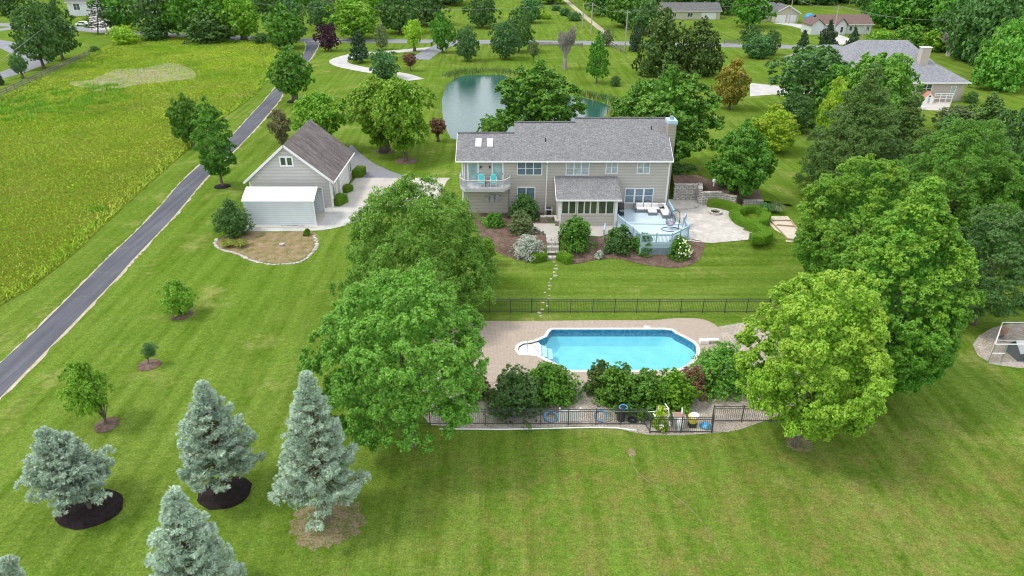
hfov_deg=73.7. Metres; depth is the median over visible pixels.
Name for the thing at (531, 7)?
shade tree
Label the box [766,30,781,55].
bush
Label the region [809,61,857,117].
shade tree
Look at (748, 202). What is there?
retaining wall
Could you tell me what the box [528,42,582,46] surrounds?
rail fence
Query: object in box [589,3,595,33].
utility pole
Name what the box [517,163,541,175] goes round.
window
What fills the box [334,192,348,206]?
clipped hedge
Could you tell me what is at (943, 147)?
shade tree
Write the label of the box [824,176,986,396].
maple tree
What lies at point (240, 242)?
day lily
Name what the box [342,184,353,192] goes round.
clipped hedge
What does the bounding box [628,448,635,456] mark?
bare soil
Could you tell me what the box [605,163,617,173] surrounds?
window
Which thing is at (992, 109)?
shade tree
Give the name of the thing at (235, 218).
shrub
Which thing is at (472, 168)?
balcony door
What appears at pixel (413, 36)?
shade tree
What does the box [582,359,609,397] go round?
shrub
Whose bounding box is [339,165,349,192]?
garage door
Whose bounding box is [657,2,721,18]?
ranch house
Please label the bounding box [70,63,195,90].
thatch patch
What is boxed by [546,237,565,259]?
garden steps
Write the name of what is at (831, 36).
spruce tree
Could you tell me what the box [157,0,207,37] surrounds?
shade tree
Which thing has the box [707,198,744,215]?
clipped hedge
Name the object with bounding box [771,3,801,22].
double garage
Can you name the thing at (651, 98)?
shade tree
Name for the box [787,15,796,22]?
garage door
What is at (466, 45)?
shade tree
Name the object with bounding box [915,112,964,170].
shade tree
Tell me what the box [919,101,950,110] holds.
neighbour terrace
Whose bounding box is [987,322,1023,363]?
dog kennel
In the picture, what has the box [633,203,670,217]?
sectional sofa
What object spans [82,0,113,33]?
spruce tree
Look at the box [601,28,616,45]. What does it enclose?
shade tree
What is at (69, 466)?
blue spruce
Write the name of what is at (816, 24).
ranch house
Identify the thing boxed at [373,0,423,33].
shade tree
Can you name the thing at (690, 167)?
shrub
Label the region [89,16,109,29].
white yard drive
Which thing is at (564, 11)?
bush
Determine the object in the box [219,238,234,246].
day lily
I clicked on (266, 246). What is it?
stone bed
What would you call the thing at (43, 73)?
rail fence
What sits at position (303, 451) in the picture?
blue spruce
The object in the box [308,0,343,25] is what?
shade tree
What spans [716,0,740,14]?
shade tree
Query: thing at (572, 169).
window
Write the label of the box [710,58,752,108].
shade tree
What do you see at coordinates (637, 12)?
shade tree
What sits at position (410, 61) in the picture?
plum tree
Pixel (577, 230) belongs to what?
shrub
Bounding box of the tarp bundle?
[700,421,710,429]
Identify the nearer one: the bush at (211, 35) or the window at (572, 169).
the window at (572, 169)
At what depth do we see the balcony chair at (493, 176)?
72.22 m
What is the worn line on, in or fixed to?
on the ground at (926, 480)
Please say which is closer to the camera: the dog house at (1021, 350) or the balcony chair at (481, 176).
the dog house at (1021, 350)
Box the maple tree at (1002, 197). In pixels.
[951,160,1023,260]
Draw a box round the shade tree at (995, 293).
[942,203,1023,325]
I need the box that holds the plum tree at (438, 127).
[427,117,446,141]
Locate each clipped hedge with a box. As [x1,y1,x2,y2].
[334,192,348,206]
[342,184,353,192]
[351,165,365,177]
[529,250,547,263]
[556,250,573,264]
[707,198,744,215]
[728,208,771,226]
[742,204,767,215]
[744,219,773,244]
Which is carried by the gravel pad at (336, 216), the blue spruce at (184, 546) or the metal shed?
the metal shed
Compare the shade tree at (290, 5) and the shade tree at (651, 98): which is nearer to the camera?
the shade tree at (651, 98)
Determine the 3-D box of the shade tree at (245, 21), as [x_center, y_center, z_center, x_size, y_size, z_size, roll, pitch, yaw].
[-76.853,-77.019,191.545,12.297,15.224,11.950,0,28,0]
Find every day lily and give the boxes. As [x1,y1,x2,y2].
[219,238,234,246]
[232,239,247,246]
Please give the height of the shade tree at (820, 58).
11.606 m
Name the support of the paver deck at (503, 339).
on the ground at (926, 480)
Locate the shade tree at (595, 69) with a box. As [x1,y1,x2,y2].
[586,30,610,82]
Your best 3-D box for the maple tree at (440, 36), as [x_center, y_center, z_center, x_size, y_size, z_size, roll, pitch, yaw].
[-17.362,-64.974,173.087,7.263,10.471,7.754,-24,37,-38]
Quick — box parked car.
[75,21,90,25]
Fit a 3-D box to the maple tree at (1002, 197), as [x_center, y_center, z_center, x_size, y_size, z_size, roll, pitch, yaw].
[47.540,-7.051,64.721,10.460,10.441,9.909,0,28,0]
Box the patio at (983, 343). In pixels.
[973,324,1023,367]
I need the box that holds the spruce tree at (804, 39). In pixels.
[797,29,809,45]
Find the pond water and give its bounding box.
[442,75,610,138]
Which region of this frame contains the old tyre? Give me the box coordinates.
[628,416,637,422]
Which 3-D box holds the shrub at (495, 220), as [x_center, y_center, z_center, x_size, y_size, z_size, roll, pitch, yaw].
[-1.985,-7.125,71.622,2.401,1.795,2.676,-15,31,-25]
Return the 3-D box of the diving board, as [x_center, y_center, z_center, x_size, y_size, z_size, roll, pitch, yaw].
[15.450,4.146,53.538,1.500,0.350,0.450,0,28,0]
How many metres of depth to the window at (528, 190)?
73.66 m
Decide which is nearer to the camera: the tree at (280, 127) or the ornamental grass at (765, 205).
the ornamental grass at (765, 205)
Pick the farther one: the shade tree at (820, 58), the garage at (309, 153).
the shade tree at (820, 58)
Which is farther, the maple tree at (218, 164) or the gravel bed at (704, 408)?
the maple tree at (218, 164)
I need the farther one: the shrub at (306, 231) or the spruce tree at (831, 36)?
the spruce tree at (831, 36)
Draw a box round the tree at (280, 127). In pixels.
[266,108,291,145]
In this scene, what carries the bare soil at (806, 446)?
on the ground at (926, 480)
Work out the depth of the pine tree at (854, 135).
75.11 m
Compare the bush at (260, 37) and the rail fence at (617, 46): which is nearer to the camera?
the rail fence at (617, 46)
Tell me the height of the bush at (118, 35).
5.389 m
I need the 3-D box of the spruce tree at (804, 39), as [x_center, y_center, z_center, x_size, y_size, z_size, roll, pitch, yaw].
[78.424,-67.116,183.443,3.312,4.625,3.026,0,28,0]
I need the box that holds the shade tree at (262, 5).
[249,0,277,14]
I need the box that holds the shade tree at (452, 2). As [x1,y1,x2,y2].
[445,0,462,5]
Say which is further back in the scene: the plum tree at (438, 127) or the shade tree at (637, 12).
the shade tree at (637, 12)
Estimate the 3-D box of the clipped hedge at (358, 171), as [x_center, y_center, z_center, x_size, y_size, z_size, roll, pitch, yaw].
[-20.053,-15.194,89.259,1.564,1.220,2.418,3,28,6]
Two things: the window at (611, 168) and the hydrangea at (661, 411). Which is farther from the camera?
the window at (611, 168)
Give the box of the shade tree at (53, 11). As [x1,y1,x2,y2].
[34,0,81,59]
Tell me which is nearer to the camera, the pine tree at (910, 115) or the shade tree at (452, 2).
the pine tree at (910, 115)
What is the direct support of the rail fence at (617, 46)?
on the ground at (926, 480)
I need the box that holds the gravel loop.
[329,47,428,80]
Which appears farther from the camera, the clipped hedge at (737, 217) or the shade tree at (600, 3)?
the shade tree at (600, 3)
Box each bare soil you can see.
[288,497,366,550]
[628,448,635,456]
[786,437,813,452]
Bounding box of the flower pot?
[998,327,1009,338]
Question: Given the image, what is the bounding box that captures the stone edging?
[213,235,318,264]
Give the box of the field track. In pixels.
[564,0,603,32]
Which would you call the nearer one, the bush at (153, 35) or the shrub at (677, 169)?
the shrub at (677, 169)
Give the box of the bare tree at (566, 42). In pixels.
[557,26,576,68]
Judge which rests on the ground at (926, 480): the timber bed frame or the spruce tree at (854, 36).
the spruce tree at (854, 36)
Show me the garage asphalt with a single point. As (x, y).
(373, 170)
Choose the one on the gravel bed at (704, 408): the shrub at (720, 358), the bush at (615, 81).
the shrub at (720, 358)
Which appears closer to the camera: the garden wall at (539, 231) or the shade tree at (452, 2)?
the garden wall at (539, 231)
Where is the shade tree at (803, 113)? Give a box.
[780,91,816,132]
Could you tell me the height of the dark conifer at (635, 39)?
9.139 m
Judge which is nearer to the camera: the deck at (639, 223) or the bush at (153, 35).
the deck at (639, 223)
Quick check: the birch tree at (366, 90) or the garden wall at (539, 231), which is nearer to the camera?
the garden wall at (539, 231)
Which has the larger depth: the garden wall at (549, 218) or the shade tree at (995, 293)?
the garden wall at (549, 218)
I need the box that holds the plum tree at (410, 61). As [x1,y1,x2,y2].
[402,53,417,70]
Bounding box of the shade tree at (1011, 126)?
[974,107,1023,184]
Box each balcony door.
[467,163,478,183]
[492,163,503,183]
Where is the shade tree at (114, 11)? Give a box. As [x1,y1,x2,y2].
[86,0,142,30]
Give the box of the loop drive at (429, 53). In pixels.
[415,42,458,59]
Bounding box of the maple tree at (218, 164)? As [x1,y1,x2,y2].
[189,95,237,188]
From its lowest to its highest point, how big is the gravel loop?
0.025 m
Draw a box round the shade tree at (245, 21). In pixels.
[214,0,258,40]
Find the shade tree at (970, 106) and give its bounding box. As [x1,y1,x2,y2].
[959,103,977,120]
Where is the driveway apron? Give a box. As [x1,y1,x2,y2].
[342,178,462,207]
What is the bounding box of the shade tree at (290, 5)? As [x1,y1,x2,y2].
[278,0,308,40]
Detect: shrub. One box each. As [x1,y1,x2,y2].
[211,198,255,238]
[302,228,309,235]
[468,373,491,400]
[479,236,496,257]
[483,212,506,228]
[483,363,555,432]
[507,192,539,221]
[507,210,535,236]
[507,234,546,262]
[528,360,586,408]
[556,214,597,254]
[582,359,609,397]
[590,361,645,415]
[603,244,611,254]
[604,224,633,255]
[623,367,675,421]
[631,232,653,257]
[652,367,702,418]
[671,162,686,174]
[680,365,713,400]
[682,163,697,172]
[688,341,753,401]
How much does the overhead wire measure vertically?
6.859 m
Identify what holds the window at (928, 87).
in the neighbour house at (934, 77)
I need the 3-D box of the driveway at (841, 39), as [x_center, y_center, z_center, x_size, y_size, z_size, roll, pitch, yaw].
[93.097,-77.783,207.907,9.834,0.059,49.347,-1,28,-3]
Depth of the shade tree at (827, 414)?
38.15 m
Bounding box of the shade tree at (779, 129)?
[752,103,800,151]
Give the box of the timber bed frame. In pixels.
[770,220,796,239]
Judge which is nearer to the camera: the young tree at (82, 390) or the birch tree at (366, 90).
the young tree at (82, 390)
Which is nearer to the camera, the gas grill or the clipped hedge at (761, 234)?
the clipped hedge at (761, 234)
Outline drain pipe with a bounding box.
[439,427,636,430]
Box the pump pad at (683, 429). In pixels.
[648,422,709,430]
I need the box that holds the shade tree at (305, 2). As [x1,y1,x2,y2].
[296,0,318,8]
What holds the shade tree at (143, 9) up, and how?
on the ground at (926, 480)
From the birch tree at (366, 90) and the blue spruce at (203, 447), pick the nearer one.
the blue spruce at (203, 447)
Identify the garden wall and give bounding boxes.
[530,227,543,234]
[540,215,559,225]
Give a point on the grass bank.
(766, 196)
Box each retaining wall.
[672,183,699,198]
[697,182,736,204]
[742,199,763,205]
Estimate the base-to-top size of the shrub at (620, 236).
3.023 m
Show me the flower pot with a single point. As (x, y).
(1004, 330)
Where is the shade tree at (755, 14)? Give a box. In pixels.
[730,0,777,26]
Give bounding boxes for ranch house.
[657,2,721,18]
[749,2,776,20]
[801,14,874,34]
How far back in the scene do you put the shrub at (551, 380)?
46.36 m
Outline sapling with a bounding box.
[137,341,161,370]
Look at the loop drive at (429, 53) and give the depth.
175.67 m
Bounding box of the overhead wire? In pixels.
[255,3,586,9]
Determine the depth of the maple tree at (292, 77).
122.86 m
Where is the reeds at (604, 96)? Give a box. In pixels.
[439,66,621,114]
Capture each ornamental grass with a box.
[757,201,774,210]
[770,202,786,212]
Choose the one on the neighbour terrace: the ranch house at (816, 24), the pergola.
the pergola
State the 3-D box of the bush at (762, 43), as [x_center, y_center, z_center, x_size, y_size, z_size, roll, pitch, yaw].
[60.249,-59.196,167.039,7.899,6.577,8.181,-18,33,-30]
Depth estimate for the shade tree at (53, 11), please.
162.54 m
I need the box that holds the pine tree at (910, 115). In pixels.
[874,91,932,174]
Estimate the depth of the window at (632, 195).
73.92 m
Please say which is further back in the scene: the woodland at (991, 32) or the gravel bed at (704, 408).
the woodland at (991, 32)
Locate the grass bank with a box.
[670,176,792,204]
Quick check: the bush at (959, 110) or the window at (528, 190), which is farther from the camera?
the bush at (959, 110)
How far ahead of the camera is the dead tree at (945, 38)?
170.01 m
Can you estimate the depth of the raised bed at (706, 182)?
78.20 m
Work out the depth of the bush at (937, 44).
175.42 m
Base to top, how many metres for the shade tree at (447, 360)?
12.666 m
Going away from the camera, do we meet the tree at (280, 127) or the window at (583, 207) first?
the window at (583, 207)
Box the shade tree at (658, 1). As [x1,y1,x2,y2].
[639,0,673,11]
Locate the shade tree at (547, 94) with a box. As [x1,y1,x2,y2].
[494,59,587,126]
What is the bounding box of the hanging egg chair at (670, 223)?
[662,210,679,231]
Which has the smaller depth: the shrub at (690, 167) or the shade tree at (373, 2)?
the shrub at (690, 167)
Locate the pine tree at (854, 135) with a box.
[791,61,908,207]
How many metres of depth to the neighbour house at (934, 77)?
127.37 m
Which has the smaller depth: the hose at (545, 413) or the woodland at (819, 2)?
the hose at (545, 413)
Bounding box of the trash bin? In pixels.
[617,405,626,421]
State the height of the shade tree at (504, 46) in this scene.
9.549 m
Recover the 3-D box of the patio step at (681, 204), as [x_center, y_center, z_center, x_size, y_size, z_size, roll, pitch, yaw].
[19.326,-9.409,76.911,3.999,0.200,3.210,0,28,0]
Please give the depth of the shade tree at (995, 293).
52.23 m
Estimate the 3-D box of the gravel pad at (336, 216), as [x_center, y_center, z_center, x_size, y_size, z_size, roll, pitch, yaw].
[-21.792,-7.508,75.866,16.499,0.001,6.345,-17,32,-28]
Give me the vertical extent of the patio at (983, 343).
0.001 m
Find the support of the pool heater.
on the pump pad at (683, 429)
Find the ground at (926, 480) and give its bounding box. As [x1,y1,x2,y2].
[0,0,1023,575]
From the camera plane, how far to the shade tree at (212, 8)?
189.43 m
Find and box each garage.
[243,119,354,206]
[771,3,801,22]
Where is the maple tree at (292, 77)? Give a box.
[266,44,315,102]
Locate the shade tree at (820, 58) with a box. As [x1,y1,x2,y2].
[764,45,849,108]
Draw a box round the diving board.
[699,338,718,343]
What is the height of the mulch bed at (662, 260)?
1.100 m
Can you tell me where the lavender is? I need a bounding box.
[594,250,602,259]
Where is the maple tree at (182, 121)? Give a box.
[165,92,206,145]
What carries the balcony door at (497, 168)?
in the family house at (593, 170)
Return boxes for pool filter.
[677,418,683,430]
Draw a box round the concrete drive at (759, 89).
[750,83,810,95]
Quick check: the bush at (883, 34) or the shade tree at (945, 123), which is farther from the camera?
the bush at (883, 34)
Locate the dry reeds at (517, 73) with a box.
[441,68,616,115]
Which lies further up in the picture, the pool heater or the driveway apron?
the driveway apron
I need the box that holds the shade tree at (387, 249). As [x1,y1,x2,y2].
[329,171,500,318]
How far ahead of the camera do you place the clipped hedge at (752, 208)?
74.52 m
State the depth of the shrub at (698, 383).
47.18 m
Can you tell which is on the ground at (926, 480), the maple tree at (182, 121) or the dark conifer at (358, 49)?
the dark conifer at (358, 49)
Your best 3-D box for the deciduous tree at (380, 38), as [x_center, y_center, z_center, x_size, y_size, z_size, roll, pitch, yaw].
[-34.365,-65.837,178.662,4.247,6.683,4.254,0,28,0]
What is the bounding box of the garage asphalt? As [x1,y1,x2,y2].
[349,145,402,178]
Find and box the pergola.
[933,93,953,101]
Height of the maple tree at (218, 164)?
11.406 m
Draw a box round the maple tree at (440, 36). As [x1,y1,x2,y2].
[428,9,456,52]
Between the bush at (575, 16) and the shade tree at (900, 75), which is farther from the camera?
the bush at (575, 16)
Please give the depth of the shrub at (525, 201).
72.57 m
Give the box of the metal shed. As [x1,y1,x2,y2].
[241,187,326,227]
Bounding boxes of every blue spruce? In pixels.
[0,553,25,575]
[13,425,122,529]
[143,485,246,575]
[175,379,266,509]
[267,369,371,531]
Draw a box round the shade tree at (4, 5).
[0,0,36,15]
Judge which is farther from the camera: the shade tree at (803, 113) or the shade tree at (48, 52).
the shade tree at (48, 52)
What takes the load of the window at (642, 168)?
in the family house at (593, 170)
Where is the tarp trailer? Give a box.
[804,13,813,18]
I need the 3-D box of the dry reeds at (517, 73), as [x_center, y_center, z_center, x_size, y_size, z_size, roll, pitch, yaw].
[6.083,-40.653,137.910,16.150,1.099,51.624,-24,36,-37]
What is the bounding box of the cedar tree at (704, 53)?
[676,15,727,77]
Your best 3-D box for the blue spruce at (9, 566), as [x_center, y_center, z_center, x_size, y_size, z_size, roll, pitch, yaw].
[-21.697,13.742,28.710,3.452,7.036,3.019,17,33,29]
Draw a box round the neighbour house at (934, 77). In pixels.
[783,40,971,100]
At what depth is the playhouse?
125.20 m
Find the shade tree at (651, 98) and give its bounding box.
[608,63,725,163]
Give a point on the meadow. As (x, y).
(6, 258)
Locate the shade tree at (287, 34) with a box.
[259,2,306,46]
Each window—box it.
[72,3,80,9]
[278,156,293,166]
[332,184,335,198]
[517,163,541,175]
[517,187,534,198]
[561,201,576,214]
[565,163,589,175]
[577,201,597,214]
[597,201,614,214]
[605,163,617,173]
[624,188,653,202]
[636,163,650,173]
[916,84,932,94]
[948,86,956,96]
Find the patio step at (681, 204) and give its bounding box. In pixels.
[666,199,698,209]
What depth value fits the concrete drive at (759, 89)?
136.15 m
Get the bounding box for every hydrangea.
[651,405,670,432]
[663,235,693,261]
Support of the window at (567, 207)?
in the family house at (593, 170)
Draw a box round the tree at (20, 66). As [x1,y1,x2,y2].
[8,53,28,77]
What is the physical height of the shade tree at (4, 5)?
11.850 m
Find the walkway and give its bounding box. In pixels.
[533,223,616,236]
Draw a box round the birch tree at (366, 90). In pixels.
[340,74,398,153]
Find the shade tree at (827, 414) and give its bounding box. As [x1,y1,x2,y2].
[733,268,896,447]
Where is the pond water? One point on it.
(469, 102)
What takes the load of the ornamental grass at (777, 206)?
on the ground at (926, 480)
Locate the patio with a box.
[668,199,751,242]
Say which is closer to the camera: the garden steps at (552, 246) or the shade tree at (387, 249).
the shade tree at (387, 249)
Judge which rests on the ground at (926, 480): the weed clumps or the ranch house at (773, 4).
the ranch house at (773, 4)
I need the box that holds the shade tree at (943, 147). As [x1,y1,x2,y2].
[888,116,1023,249]
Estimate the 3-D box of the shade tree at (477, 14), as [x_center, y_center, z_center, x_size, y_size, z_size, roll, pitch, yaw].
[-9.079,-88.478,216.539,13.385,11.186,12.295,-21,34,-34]
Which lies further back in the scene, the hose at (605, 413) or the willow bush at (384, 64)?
the willow bush at (384, 64)
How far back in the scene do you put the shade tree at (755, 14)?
213.92 m
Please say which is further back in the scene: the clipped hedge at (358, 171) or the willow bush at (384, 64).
the willow bush at (384, 64)
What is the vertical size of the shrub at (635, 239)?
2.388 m
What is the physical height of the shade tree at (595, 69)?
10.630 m
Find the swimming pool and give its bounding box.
[514,326,699,371]
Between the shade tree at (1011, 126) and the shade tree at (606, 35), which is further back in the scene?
the shade tree at (606, 35)
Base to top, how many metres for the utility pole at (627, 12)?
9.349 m
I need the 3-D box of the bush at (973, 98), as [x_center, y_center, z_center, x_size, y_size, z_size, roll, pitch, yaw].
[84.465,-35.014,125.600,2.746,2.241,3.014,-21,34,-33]
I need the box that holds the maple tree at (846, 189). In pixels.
[791,153,936,291]
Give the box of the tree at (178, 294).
[155,278,199,319]
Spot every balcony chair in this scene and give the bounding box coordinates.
[478,174,484,185]
[490,174,496,186]
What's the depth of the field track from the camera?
240.83 m
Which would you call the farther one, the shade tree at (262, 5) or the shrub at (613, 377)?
the shade tree at (262, 5)
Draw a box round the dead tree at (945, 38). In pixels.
[939,32,967,56]
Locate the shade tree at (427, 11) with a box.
[402,0,450,25]
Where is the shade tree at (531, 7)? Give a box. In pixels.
[519,0,544,22]
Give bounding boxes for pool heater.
[664,403,686,427]
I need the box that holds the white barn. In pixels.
[64,0,156,16]
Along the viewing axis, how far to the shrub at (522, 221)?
69.35 m
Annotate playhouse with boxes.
[921,90,934,102]
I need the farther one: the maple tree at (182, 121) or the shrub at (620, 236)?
the maple tree at (182, 121)
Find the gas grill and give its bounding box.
[617,202,623,215]
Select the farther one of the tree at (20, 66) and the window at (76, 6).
the window at (76, 6)
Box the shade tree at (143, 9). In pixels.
[121,0,180,33]
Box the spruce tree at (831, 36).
[818,19,838,45]
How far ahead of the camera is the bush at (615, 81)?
138.45 m
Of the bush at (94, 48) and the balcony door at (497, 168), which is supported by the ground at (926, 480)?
the bush at (94, 48)
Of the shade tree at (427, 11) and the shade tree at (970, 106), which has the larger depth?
the shade tree at (427, 11)
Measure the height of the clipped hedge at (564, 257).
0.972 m
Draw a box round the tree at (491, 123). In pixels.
[476,113,509,131]
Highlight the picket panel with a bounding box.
[559,408,580,421]
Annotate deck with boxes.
[432,318,721,382]
[617,200,689,254]
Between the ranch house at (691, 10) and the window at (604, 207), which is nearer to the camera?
the window at (604, 207)
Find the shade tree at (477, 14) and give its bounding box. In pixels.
[461,0,501,27]
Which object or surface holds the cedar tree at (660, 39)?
on the ground at (926, 480)
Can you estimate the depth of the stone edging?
67.96 m
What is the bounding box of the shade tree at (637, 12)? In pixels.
[625,0,665,34]
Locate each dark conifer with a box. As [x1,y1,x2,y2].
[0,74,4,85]
[347,29,369,62]
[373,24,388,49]
[628,16,643,51]
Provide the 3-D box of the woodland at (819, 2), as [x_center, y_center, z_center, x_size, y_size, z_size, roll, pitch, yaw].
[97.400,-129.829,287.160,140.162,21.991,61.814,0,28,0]
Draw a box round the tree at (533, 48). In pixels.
[527,39,539,61]
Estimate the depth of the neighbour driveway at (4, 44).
162.86 m
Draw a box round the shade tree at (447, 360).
[295,257,489,454]
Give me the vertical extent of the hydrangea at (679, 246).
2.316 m
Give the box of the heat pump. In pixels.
[545,207,552,214]
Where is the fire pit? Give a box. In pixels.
[708,209,721,215]
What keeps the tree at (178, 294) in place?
on the ground at (926, 480)
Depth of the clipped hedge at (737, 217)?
71.79 m
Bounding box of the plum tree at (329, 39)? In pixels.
[312,23,340,50]
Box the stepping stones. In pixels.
[537,261,557,316]
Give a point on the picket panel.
(578, 419)
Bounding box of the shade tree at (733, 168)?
[704,118,778,197]
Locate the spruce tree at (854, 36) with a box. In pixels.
[843,26,859,45]
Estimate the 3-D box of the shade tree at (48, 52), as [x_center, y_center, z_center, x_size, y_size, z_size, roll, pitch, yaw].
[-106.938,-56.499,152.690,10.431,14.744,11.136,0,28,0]
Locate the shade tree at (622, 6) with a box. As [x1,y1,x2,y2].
[596,0,650,26]
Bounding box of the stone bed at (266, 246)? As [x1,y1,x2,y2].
[217,231,317,262]
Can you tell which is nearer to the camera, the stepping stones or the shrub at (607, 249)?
the stepping stones
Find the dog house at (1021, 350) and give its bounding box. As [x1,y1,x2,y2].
[1006,340,1023,360]
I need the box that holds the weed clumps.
[0,81,132,213]
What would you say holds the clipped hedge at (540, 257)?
on the ground at (926, 480)
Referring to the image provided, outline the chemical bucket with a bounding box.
[688,412,698,427]
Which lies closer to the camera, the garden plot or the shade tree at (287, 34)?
the garden plot
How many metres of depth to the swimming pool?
54.81 m
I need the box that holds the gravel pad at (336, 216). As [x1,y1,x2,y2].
[244,206,368,230]
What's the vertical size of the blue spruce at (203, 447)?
8.034 m
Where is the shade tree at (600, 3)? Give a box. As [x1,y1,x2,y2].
[584,0,613,15]
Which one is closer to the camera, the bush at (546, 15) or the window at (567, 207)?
the window at (567, 207)
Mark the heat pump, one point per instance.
(548, 210)
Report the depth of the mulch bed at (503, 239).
69.39 m
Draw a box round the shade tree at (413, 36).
[402,19,424,50]
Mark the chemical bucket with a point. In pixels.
(693, 414)
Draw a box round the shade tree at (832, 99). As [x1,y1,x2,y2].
[816,76,851,145]
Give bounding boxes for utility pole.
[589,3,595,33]
[624,10,630,46]
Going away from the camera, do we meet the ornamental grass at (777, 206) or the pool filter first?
the pool filter
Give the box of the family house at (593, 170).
[455,116,677,224]
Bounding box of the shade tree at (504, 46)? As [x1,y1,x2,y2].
[487,18,522,58]
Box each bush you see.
[86,46,101,51]
[103,24,140,44]
[139,23,172,40]
[177,11,238,43]
[250,32,270,43]
[367,48,400,78]
[540,11,552,18]
[551,3,560,10]
[559,7,570,15]
[566,11,581,20]
[609,75,620,86]
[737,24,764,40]
[741,31,775,58]
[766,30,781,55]
[866,27,900,39]
[892,24,931,48]
[917,28,946,51]
[931,104,976,128]
[963,91,979,102]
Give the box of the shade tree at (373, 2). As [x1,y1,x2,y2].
[355,0,382,10]
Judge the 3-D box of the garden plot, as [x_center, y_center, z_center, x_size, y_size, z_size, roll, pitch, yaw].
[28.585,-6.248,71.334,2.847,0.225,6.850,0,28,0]
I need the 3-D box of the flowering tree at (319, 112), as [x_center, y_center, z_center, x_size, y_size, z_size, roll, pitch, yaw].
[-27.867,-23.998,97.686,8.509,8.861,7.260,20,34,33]
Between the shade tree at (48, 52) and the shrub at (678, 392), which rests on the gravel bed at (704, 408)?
the shrub at (678, 392)
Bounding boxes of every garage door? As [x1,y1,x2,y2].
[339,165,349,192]
[701,13,715,18]
[775,15,785,22]
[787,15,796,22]
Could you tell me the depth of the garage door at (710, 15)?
235.37 m
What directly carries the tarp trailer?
on the ground at (926, 480)
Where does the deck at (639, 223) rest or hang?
on the ground at (926, 480)
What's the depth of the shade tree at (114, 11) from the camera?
204.87 m
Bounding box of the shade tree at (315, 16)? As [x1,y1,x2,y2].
[306,0,334,26]
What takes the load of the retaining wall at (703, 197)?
on the ground at (926, 480)
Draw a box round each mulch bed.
[470,213,546,260]
[569,237,704,267]
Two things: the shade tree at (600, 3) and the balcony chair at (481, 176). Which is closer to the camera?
the balcony chair at (481, 176)
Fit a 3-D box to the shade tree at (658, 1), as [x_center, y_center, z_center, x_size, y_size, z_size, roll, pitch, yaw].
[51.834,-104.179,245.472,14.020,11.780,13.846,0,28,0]
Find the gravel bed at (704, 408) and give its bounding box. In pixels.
[424,323,800,434]
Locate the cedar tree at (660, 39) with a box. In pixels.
[630,7,691,77]
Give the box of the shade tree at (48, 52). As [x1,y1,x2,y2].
[5,0,62,68]
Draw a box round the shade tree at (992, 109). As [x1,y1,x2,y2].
[959,91,1008,146]
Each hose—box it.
[543,410,557,421]
[594,410,606,421]
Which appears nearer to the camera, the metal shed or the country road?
the metal shed
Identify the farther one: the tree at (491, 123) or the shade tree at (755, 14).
the shade tree at (755, 14)
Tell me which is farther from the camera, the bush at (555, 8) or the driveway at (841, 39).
the bush at (555, 8)
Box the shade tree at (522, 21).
[509,5,535,51]
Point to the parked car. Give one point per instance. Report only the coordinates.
(80, 23)
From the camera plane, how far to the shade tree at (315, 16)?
209.60 m
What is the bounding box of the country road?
[0,23,946,51]
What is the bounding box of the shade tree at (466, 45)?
[453,24,479,60]
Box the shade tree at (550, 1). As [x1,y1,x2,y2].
[538,0,560,3]
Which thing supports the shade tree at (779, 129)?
on the ground at (926, 480)
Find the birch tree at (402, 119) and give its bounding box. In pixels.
[365,74,436,163]
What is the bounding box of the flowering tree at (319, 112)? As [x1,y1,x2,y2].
[290,90,347,134]
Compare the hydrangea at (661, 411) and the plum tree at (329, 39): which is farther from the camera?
the plum tree at (329, 39)
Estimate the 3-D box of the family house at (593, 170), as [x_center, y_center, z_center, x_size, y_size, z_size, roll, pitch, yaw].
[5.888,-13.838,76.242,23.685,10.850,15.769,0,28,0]
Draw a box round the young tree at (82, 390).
[54,358,119,432]
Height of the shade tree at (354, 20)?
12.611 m
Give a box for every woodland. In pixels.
[583,0,864,6]
[855,0,1023,92]
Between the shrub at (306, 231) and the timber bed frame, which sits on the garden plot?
the timber bed frame
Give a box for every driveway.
[0,40,49,77]
[0,42,318,396]
[775,23,848,44]
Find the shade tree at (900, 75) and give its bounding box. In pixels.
[836,51,924,126]
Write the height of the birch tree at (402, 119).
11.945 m
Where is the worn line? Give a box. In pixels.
[631,457,720,556]
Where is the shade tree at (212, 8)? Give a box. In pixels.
[185,0,235,35]
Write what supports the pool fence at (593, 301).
on the ground at (926, 480)
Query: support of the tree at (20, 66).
on the ground at (926, 480)
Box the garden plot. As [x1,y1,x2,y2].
[770,216,796,241]
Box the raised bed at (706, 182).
[673,175,761,205]
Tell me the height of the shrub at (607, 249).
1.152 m
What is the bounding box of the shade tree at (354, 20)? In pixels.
[322,0,379,39]
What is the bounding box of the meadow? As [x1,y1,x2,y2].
[0,38,273,304]
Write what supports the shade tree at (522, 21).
on the ground at (926, 480)
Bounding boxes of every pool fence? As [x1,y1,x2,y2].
[374,300,796,432]
[468,297,770,312]
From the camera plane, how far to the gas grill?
72.36 m
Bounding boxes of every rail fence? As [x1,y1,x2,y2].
[0,50,89,95]
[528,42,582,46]
[608,41,625,51]
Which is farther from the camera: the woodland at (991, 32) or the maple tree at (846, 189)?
the woodland at (991, 32)

